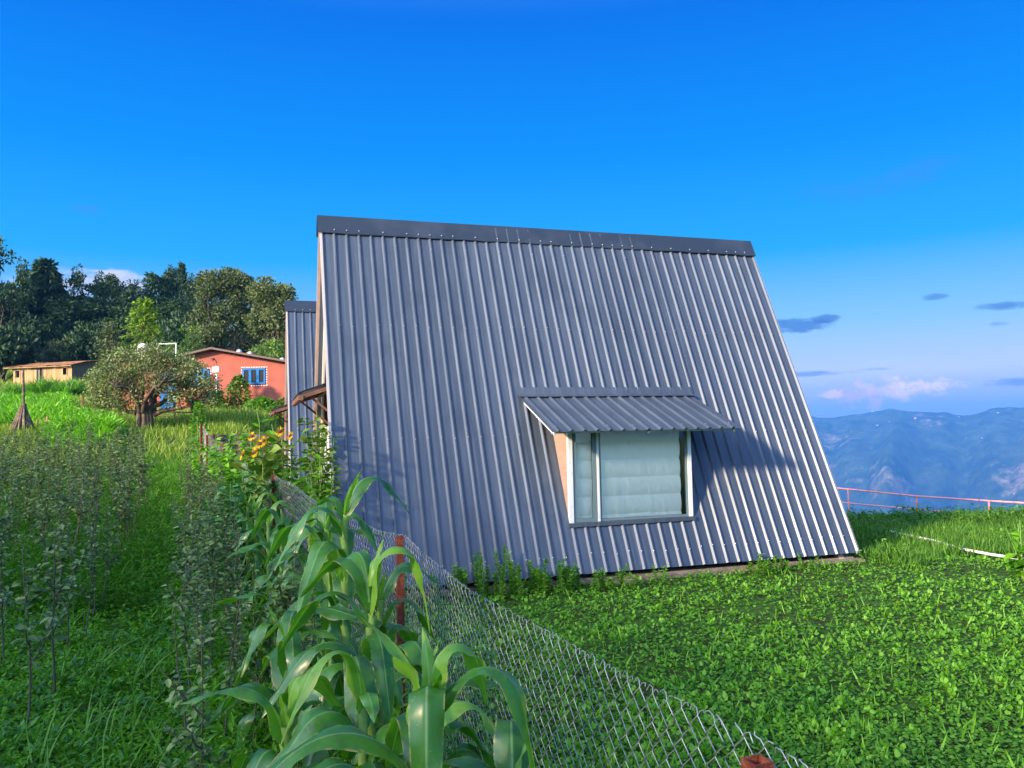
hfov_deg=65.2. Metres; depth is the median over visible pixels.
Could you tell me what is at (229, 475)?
tall leafy plant
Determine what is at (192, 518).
apple sapling
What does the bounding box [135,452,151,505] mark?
apple sapling
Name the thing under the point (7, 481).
apple sapling
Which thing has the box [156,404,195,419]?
rail fence
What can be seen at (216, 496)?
apple sapling
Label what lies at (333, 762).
corn plant
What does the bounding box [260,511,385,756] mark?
corn plant
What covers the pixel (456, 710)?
corn plant
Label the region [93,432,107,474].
apple sapling
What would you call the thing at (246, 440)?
sunflower
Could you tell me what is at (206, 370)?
window
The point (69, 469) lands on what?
apple sapling
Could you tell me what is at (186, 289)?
dark tree
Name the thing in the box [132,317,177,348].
dark bush
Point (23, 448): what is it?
apple sapling
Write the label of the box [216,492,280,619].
corn plant
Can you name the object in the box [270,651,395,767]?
corn plant
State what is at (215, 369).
street lamp
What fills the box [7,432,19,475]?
apple sapling
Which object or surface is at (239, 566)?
apple sapling
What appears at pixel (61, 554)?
apple sapling
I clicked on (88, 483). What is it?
apple sapling
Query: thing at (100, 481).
apple sapling
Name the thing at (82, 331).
dark bush
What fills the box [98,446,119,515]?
apple sapling
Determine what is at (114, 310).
dark tree
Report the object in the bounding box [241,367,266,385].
window
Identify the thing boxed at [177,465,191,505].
apple sapling
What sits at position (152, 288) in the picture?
conifer tree
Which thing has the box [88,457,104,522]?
apple sapling
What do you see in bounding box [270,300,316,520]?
metal cabin
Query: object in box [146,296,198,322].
dark tree
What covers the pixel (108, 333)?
tree
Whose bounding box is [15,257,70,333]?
cedar tree
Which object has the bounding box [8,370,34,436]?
haystack
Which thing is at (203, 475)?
apple sapling
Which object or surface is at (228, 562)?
apple sapling
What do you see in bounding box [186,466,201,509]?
apple sapling
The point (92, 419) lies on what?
apple sapling
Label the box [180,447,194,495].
apple sapling
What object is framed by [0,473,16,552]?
apple sapling
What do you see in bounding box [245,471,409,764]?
corn plant
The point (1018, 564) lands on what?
tall leafy plant
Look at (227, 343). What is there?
dark bush
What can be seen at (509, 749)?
corn plant
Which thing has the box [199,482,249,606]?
tall leafy plant
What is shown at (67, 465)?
apple sapling
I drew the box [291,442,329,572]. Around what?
tall leafy plant
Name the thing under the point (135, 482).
apple sapling
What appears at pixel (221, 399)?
flowering shrub
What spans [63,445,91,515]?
apple sapling
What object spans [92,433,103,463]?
apple sapling
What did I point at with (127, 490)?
apple sapling
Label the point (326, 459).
tall leafy plant
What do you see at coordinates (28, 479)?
apple sapling
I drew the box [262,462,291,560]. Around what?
tall leafy plant
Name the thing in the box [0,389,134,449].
terrace crop
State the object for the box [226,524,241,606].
apple sapling
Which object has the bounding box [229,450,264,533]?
sunflower
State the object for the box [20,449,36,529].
apple sapling
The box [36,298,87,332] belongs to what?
dark tree
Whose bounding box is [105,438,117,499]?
apple sapling
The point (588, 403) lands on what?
metal cabin
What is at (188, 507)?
apple sapling
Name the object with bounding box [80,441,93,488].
apple sapling
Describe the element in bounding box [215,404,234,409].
terrace shrub
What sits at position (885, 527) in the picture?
tall grass
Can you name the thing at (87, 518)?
apple sapling
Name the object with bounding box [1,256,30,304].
dark tree
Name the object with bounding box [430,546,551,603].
weed clump
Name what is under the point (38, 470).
apple sapling
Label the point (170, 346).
leafy bush
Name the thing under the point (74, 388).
grass tussock
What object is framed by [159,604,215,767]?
apple sapling
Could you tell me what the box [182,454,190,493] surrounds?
apple sapling
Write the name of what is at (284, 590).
apple sapling
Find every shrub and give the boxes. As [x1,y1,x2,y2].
[39,337,78,365]
[189,401,208,454]
[203,390,226,408]
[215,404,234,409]
[224,373,253,407]
[242,395,279,411]
[268,397,284,432]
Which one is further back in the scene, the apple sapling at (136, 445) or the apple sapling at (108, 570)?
the apple sapling at (136, 445)
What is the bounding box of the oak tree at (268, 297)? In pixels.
[241,275,298,356]
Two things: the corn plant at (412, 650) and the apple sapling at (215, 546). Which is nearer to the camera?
the corn plant at (412, 650)
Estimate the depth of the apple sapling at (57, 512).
9.11 m
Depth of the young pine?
66.18 m
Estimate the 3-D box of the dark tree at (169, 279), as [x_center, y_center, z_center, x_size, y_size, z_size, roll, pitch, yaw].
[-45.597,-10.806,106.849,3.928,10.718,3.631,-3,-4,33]
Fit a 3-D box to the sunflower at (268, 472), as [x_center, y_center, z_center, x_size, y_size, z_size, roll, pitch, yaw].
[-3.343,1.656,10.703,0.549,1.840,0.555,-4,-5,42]
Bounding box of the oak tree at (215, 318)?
[186,266,259,350]
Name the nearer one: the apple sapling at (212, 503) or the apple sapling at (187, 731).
the apple sapling at (187, 731)
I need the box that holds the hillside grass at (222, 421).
[0,360,284,489]
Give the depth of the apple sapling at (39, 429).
20.71 m
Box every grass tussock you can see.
[0,383,27,393]
[19,374,65,394]
[45,377,88,395]
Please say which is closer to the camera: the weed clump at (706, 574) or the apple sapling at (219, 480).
the weed clump at (706, 574)
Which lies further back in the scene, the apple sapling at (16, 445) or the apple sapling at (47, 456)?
the apple sapling at (16, 445)
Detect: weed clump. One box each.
[378,573,439,609]
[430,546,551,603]
[522,558,598,593]
[597,562,639,590]
[651,564,669,584]
[688,569,719,581]
[746,553,790,575]
[796,553,820,569]
[857,539,913,562]
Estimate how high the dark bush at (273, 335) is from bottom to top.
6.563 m
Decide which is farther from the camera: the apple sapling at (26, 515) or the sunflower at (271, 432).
the sunflower at (271, 432)
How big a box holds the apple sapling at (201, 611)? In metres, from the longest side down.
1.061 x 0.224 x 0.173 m
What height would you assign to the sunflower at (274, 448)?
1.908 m
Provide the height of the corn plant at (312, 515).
1.463 m
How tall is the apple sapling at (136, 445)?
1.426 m
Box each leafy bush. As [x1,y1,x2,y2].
[163,339,188,355]
[179,321,204,352]
[245,337,284,358]
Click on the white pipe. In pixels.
(990, 554)
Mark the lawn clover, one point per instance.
(985, 718)
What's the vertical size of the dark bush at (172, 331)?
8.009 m
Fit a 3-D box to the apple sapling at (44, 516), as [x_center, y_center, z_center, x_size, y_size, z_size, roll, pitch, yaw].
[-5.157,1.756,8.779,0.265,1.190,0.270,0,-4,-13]
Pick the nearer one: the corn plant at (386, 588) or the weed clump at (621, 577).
the corn plant at (386, 588)
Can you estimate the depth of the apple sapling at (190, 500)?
9.68 m
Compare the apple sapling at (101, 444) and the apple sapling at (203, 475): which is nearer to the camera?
the apple sapling at (203, 475)
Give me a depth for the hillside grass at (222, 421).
27.59 m
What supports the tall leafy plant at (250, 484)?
on the ground at (864, 579)
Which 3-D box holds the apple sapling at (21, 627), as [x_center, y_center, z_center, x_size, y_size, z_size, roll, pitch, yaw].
[-2.939,1.565,4.920,0.257,1.298,0.292,0,-2,-19]
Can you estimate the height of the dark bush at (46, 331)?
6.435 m
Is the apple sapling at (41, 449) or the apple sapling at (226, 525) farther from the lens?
the apple sapling at (41, 449)
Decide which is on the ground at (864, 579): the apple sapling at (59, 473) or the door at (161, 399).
the apple sapling at (59, 473)
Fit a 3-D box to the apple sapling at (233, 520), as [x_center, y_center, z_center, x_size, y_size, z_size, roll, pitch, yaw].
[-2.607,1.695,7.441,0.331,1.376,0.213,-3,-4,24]
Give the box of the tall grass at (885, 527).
[844,503,1023,568]
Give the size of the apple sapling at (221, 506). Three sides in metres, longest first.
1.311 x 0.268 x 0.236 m
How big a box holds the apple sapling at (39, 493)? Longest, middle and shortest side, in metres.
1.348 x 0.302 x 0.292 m
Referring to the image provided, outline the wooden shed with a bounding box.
[4,360,97,384]
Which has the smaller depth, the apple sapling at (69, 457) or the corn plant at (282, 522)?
the corn plant at (282, 522)
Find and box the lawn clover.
[315,525,1023,767]
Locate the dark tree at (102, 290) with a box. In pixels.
[81,270,127,309]
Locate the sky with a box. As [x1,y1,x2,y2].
[0,0,1023,417]
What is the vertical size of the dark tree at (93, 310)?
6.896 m
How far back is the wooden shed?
81.68 m
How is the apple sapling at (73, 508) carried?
on the ground at (864, 579)
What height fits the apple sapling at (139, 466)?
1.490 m
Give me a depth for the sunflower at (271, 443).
11.82 m
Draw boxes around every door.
[36,367,42,380]
[160,373,174,407]
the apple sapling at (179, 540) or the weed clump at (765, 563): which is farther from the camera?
the weed clump at (765, 563)
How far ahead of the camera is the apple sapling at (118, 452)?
15.86 m
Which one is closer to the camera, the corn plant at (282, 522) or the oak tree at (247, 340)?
the corn plant at (282, 522)
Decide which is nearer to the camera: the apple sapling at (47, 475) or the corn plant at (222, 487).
the corn plant at (222, 487)
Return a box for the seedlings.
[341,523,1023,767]
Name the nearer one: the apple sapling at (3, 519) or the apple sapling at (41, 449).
the apple sapling at (3, 519)
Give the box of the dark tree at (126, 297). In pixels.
[106,279,153,316]
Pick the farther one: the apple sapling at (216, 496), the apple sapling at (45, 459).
the apple sapling at (45, 459)
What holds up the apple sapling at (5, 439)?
on the ground at (864, 579)
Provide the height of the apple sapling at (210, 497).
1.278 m
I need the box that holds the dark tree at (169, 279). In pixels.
[158,263,182,308]
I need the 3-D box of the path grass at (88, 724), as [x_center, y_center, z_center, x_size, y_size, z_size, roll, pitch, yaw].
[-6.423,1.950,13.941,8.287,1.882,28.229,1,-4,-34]
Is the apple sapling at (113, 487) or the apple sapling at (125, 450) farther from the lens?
the apple sapling at (125, 450)
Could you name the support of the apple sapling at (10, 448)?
on the ground at (864, 579)
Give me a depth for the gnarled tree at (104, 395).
27.58 m
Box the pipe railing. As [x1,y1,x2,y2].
[837,487,1023,512]
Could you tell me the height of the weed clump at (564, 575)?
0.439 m
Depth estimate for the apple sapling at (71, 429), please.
21.39 m
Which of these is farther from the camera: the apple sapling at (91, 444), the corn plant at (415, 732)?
the apple sapling at (91, 444)
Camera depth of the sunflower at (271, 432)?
12.37 m
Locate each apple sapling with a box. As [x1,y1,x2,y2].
[0,429,9,459]
[0,432,10,458]
[0,441,10,482]
[0,455,11,513]
[0,455,11,515]
[0,463,9,491]
[0,464,19,569]
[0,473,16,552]
[0,493,14,564]
[0,529,15,669]
[1,444,15,489]
[1,451,15,502]
[2,454,23,538]
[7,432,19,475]
[8,428,23,462]
[9,451,27,509]
[10,533,59,737]
[12,471,25,507]
[15,458,31,521]
[17,430,31,467]
[18,453,52,536]
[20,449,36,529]
[20,450,38,523]
[20,472,38,552]
[23,428,33,458]
[23,443,44,474]
[25,439,31,463]
[29,490,54,575]
[29,522,76,707]
[30,473,52,569]
[31,429,43,469]
[32,424,40,463]
[33,446,52,496]
[35,439,47,486]
[35,465,55,546]
[36,457,46,498]
[37,428,51,462]
[38,474,78,615]
[42,445,52,482]
[42,453,60,529]
[46,452,58,495]
[46,458,72,524]
[47,437,58,473]
[48,523,91,657]
[49,431,61,492]
[50,474,72,569]
[52,427,64,450]
[55,436,65,482]
[58,421,72,478]
[58,468,73,545]
[63,431,76,466]
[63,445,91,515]
[64,416,77,455]
[64,452,74,488]
[64,459,76,515]
[66,449,76,501]
[66,452,102,557]
[67,437,87,480]
[69,523,98,647]
[71,451,86,542]
[73,450,86,493]
[73,456,90,558]
[75,453,99,522]
[75,488,103,621]
[78,488,98,543]
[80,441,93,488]
[83,418,93,443]
[85,432,96,464]
[86,424,99,459]
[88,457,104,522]
[88,462,100,510]
[89,448,102,500]
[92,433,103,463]
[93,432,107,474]
[94,459,106,523]
[95,437,103,470]
[95,504,128,610]
[96,449,107,491]
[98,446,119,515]
[103,452,131,538]
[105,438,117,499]
[105,443,113,482]
[106,453,119,523]
[106,459,130,561]
[109,429,123,473]
[112,446,131,491]
[113,420,127,443]
[113,442,123,464]
[113,450,137,538]
[118,455,133,522]
[120,445,138,487]
[120,478,134,553]
[123,427,131,457]
[123,437,128,462]
[124,466,143,538]
[130,433,144,469]
[130,444,158,531]
[131,460,141,508]
[132,435,147,487]
[135,450,145,490]
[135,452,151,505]
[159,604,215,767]
[159,624,237,767]
[161,551,211,689]
[166,493,195,626]
[168,513,211,639]
[170,483,203,539]
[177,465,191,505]
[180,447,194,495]
[181,516,203,604]
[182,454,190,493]
[182,506,208,578]
[183,461,194,506]
[183,572,211,727]
[184,457,195,486]
[184,481,203,553]
[185,503,196,574]
[185,544,212,656]
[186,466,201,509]
[190,522,219,622]
[191,485,220,558]
[191,499,224,619]
[193,457,210,528]
[193,482,205,522]
[196,467,209,524]
[197,461,209,522]
[198,506,235,652]
[199,458,206,493]
[200,474,214,560]
[205,562,225,686]
[206,469,227,516]
[208,508,244,623]
[209,458,222,514]
[210,492,244,607]
[210,582,251,743]
[212,475,219,552]
[214,483,227,524]
[215,479,231,523]
[218,493,244,561]
[218,516,241,634]
[219,572,247,714]
[222,527,253,666]
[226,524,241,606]
[234,564,273,752]
[260,540,304,743]
[269,596,313,688]
[297,595,322,767]
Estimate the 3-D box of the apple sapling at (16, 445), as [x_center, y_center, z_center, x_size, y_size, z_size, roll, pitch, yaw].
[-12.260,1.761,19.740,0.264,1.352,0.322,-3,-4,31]
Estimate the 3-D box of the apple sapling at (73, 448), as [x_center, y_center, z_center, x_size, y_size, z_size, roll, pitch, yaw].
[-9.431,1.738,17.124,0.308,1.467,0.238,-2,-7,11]
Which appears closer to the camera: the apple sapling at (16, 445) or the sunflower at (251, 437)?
the sunflower at (251, 437)
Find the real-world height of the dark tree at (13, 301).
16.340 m
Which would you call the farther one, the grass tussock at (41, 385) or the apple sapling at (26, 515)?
the grass tussock at (41, 385)
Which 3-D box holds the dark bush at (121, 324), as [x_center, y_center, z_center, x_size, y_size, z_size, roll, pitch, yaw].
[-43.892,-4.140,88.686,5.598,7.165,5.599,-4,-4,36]
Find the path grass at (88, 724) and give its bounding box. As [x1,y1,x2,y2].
[0,445,467,767]
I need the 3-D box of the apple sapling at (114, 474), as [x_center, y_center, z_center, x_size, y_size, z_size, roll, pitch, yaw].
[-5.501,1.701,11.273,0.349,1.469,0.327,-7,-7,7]
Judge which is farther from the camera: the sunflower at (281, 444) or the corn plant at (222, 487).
the sunflower at (281, 444)
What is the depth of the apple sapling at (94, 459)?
15.07 m
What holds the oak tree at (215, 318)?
on the ground at (864, 579)
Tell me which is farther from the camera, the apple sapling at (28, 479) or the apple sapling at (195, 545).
the apple sapling at (28, 479)
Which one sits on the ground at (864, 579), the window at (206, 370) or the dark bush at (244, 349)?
the dark bush at (244, 349)
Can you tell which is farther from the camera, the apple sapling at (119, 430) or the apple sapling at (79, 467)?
the apple sapling at (119, 430)
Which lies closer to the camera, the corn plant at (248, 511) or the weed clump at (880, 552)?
the corn plant at (248, 511)
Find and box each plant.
[180,673,357,767]
[187,437,228,513]
[197,433,247,506]
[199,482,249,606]
[204,572,323,764]
[206,436,261,492]
[212,484,252,563]
[215,467,267,583]
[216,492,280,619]
[220,605,362,767]
[221,490,272,592]
[226,509,307,626]
[236,500,298,638]
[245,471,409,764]
[251,502,361,667]
[256,503,360,665]
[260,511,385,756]
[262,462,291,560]
[262,539,458,767]
[263,459,306,583]
[267,618,534,767]
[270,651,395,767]
[275,624,334,757]
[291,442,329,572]
[294,412,331,572]
[296,454,341,527]
[303,427,342,526]
[315,757,355,767]
[321,562,440,767]
[374,699,494,762]
[375,640,540,767]
[442,718,529,767]
[1001,520,1023,580]
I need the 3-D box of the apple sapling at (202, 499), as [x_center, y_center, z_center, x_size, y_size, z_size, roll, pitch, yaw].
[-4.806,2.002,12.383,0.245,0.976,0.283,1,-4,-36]
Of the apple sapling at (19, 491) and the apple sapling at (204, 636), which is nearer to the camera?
the apple sapling at (204, 636)
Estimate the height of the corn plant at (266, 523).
1.320 m
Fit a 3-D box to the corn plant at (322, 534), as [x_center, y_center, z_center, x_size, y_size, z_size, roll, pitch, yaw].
[-1.152,1.474,4.843,0.697,1.527,0.857,-1,-3,0]
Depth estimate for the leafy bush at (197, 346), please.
70.46 m
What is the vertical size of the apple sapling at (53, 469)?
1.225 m
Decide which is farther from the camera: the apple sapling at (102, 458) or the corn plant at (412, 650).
the apple sapling at (102, 458)
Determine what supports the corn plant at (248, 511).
on the ground at (864, 579)
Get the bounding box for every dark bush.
[0,323,44,384]
[5,311,69,361]
[46,337,91,361]
[64,319,98,361]
[85,315,136,365]
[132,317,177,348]
[158,310,221,354]
[225,329,236,349]
[235,337,264,352]
[260,330,283,343]
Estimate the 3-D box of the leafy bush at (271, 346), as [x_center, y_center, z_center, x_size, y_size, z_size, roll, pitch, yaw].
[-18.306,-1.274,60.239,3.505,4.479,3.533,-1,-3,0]
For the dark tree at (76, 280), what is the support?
on the ground at (864, 579)
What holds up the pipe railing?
on the ground at (864, 579)
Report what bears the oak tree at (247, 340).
on the ground at (864, 579)
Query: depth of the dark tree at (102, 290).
102.21 m
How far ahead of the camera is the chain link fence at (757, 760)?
3.17 m
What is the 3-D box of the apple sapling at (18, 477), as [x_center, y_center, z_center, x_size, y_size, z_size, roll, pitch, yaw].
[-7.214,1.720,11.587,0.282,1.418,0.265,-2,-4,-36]
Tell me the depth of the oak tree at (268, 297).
71.85 m
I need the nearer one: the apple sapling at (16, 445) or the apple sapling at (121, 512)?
the apple sapling at (121, 512)
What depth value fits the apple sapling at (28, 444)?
20.45 m
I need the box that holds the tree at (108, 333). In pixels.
[93,320,122,371]
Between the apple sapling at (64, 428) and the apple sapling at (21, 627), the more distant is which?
the apple sapling at (64, 428)
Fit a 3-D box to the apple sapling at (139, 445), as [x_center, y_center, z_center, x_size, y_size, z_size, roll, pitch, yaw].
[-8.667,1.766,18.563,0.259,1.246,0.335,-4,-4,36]
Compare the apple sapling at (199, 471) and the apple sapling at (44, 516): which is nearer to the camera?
the apple sapling at (44, 516)
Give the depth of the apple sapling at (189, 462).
15.68 m
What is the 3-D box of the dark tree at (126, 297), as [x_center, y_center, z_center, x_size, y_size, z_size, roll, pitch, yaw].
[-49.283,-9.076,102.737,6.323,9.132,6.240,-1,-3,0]
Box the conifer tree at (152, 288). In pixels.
[139,271,168,312]
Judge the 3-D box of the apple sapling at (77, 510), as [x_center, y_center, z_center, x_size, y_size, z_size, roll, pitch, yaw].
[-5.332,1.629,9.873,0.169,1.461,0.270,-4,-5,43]
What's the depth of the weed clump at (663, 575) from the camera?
9.81 m
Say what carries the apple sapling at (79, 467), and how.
on the ground at (864, 579)
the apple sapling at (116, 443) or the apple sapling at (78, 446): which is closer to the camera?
the apple sapling at (78, 446)
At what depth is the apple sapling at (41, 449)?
16.50 m
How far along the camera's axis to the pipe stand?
43.61 m
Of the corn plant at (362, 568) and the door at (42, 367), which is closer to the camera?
the corn plant at (362, 568)
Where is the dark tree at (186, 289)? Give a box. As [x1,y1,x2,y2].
[179,272,202,310]
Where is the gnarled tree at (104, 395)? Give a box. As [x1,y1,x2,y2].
[81,336,222,429]
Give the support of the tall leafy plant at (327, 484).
on the ground at (864, 579)
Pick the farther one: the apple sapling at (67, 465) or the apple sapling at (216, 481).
the apple sapling at (67, 465)
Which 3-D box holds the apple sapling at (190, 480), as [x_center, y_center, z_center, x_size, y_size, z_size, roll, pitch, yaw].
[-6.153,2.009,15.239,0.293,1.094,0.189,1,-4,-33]
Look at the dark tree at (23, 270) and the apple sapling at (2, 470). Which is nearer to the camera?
the apple sapling at (2, 470)
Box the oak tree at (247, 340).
[227,294,269,354]
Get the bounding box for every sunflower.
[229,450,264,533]
[234,427,260,550]
[243,412,277,506]
[244,432,269,497]
[244,440,280,567]
[252,436,282,511]
[253,436,291,490]
[259,424,292,509]
[265,426,298,502]
[277,431,306,511]
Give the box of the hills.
[812,407,1023,519]
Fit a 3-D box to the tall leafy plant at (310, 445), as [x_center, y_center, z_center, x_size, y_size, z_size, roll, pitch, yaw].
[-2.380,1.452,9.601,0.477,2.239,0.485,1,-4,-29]
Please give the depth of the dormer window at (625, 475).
10.40 m
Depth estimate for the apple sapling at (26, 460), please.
14.60 m
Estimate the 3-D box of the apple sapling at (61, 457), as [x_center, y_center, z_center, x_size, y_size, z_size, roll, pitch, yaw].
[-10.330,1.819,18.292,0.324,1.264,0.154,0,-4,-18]
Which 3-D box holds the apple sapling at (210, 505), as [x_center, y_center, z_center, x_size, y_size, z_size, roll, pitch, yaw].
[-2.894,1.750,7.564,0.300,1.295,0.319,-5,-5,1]
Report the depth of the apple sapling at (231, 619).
5.41 m
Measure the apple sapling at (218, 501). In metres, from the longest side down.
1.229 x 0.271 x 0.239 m
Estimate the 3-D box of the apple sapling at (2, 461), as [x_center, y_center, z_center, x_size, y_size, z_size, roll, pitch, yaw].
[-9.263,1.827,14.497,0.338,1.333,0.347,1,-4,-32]
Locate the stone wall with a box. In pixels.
[195,433,283,455]
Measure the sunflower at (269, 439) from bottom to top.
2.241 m
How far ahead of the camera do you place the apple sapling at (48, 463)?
12.44 m
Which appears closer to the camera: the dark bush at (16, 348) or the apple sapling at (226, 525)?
the apple sapling at (226, 525)
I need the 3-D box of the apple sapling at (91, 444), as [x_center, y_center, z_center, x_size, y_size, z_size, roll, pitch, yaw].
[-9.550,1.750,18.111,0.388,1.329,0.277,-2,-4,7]
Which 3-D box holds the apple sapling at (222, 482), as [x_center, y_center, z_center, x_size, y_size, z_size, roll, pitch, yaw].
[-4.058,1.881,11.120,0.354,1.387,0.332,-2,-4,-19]
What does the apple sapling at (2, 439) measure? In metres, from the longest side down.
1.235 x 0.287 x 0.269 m
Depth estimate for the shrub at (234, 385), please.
40.78 m
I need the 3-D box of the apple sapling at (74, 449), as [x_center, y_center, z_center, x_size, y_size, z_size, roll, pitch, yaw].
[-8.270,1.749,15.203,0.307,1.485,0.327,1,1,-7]
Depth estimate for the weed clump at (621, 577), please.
9.49 m
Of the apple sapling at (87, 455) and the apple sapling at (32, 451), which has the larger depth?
the apple sapling at (32, 451)
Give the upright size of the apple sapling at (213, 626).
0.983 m
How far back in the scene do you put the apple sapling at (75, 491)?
11.18 m
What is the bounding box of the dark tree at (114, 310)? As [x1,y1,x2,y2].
[79,306,138,326]
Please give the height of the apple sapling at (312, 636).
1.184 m
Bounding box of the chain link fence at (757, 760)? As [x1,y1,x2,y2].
[200,424,812,767]
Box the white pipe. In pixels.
[891,531,1017,559]
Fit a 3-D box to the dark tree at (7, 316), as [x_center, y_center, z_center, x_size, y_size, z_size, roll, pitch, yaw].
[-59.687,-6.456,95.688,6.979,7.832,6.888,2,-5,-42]
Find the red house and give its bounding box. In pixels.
[115,347,284,409]
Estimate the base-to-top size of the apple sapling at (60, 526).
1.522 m
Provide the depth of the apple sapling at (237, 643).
4.75 m
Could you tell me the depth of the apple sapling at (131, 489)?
11.81 m
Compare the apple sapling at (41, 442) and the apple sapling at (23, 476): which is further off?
the apple sapling at (41, 442)
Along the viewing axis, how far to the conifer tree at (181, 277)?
106.78 m
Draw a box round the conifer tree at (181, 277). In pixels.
[170,261,188,309]
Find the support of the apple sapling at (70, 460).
on the ground at (864, 579)
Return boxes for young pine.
[113,296,167,357]
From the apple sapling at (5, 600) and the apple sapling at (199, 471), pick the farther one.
the apple sapling at (199, 471)
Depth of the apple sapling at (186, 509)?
10.29 m
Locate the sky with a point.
(868, 155)
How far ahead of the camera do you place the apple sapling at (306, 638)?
4.37 m
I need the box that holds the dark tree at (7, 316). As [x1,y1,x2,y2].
[0,299,42,325]
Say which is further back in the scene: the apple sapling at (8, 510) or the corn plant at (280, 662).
the apple sapling at (8, 510)
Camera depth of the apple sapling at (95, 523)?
7.73 m
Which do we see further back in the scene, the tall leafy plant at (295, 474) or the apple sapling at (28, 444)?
the apple sapling at (28, 444)
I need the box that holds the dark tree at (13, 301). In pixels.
[0,236,37,325]
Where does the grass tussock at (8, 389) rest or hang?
on the ground at (864, 579)
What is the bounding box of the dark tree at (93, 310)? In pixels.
[62,300,113,327]
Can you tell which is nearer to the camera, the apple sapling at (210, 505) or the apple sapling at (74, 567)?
the apple sapling at (74, 567)
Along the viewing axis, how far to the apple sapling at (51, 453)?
17.52 m
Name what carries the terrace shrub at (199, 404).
on the ground at (864, 579)
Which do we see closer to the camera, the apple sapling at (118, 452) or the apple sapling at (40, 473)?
the apple sapling at (40, 473)
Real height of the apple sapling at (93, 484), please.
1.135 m
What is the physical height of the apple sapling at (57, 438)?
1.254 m
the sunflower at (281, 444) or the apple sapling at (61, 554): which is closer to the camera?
the apple sapling at (61, 554)
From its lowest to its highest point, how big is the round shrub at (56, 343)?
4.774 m
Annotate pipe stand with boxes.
[159,343,176,353]
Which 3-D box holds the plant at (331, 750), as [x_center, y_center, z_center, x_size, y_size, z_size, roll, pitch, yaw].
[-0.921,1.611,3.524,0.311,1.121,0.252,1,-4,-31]
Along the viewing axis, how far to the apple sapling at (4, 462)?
14.07 m
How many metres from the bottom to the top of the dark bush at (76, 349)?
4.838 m
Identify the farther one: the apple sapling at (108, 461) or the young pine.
the young pine
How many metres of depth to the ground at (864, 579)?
6.88 m
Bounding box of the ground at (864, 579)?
[0,353,1023,767]
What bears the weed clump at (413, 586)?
on the ground at (864, 579)
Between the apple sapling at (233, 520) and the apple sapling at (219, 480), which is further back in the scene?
the apple sapling at (219, 480)
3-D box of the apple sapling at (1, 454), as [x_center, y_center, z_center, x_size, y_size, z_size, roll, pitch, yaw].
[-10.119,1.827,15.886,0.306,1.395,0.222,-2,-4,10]
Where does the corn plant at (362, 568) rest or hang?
on the ground at (864, 579)
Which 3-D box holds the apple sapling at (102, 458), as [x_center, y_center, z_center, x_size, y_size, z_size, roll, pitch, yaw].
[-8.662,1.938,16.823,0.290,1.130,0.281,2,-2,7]
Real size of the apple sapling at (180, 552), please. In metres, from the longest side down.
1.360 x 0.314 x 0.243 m
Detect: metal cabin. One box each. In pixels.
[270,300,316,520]
[291,215,865,605]
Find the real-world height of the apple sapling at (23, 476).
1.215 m
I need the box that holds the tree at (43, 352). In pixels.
[38,350,46,362]
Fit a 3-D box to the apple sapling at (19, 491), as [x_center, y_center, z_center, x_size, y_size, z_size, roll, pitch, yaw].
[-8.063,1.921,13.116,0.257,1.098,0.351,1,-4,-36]
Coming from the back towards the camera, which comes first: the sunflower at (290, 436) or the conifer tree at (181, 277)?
the conifer tree at (181, 277)
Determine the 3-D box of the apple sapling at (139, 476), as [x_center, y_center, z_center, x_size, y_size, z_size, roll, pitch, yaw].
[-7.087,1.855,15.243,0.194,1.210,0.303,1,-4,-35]
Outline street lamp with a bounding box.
[211,358,218,390]
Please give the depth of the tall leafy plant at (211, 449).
15.94 m
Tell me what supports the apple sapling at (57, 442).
on the ground at (864, 579)
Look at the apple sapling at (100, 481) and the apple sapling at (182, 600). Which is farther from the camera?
the apple sapling at (100, 481)
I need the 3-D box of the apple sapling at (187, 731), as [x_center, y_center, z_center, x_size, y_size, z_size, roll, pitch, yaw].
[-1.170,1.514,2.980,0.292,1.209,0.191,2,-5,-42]
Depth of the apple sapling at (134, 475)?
13.39 m
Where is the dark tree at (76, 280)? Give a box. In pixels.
[55,263,93,309]
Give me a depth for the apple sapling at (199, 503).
11.72 m
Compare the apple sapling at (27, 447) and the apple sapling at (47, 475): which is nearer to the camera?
the apple sapling at (47, 475)
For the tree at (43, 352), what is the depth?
87.16 m
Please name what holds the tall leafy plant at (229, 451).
on the ground at (864, 579)
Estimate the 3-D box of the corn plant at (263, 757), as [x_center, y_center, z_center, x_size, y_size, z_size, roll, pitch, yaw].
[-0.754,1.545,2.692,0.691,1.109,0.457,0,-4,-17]
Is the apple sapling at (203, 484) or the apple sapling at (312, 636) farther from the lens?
the apple sapling at (203, 484)
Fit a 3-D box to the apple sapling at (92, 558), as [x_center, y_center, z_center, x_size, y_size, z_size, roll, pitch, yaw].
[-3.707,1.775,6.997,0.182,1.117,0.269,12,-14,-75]
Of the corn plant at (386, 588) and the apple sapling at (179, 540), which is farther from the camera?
the apple sapling at (179, 540)
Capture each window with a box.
[192,369,210,385]
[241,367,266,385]
[566,428,695,527]
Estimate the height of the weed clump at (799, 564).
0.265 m
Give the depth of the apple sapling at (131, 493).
12.88 m
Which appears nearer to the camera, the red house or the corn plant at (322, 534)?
the corn plant at (322, 534)
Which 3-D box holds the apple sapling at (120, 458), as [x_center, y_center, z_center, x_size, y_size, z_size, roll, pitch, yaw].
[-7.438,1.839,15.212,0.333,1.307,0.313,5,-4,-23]

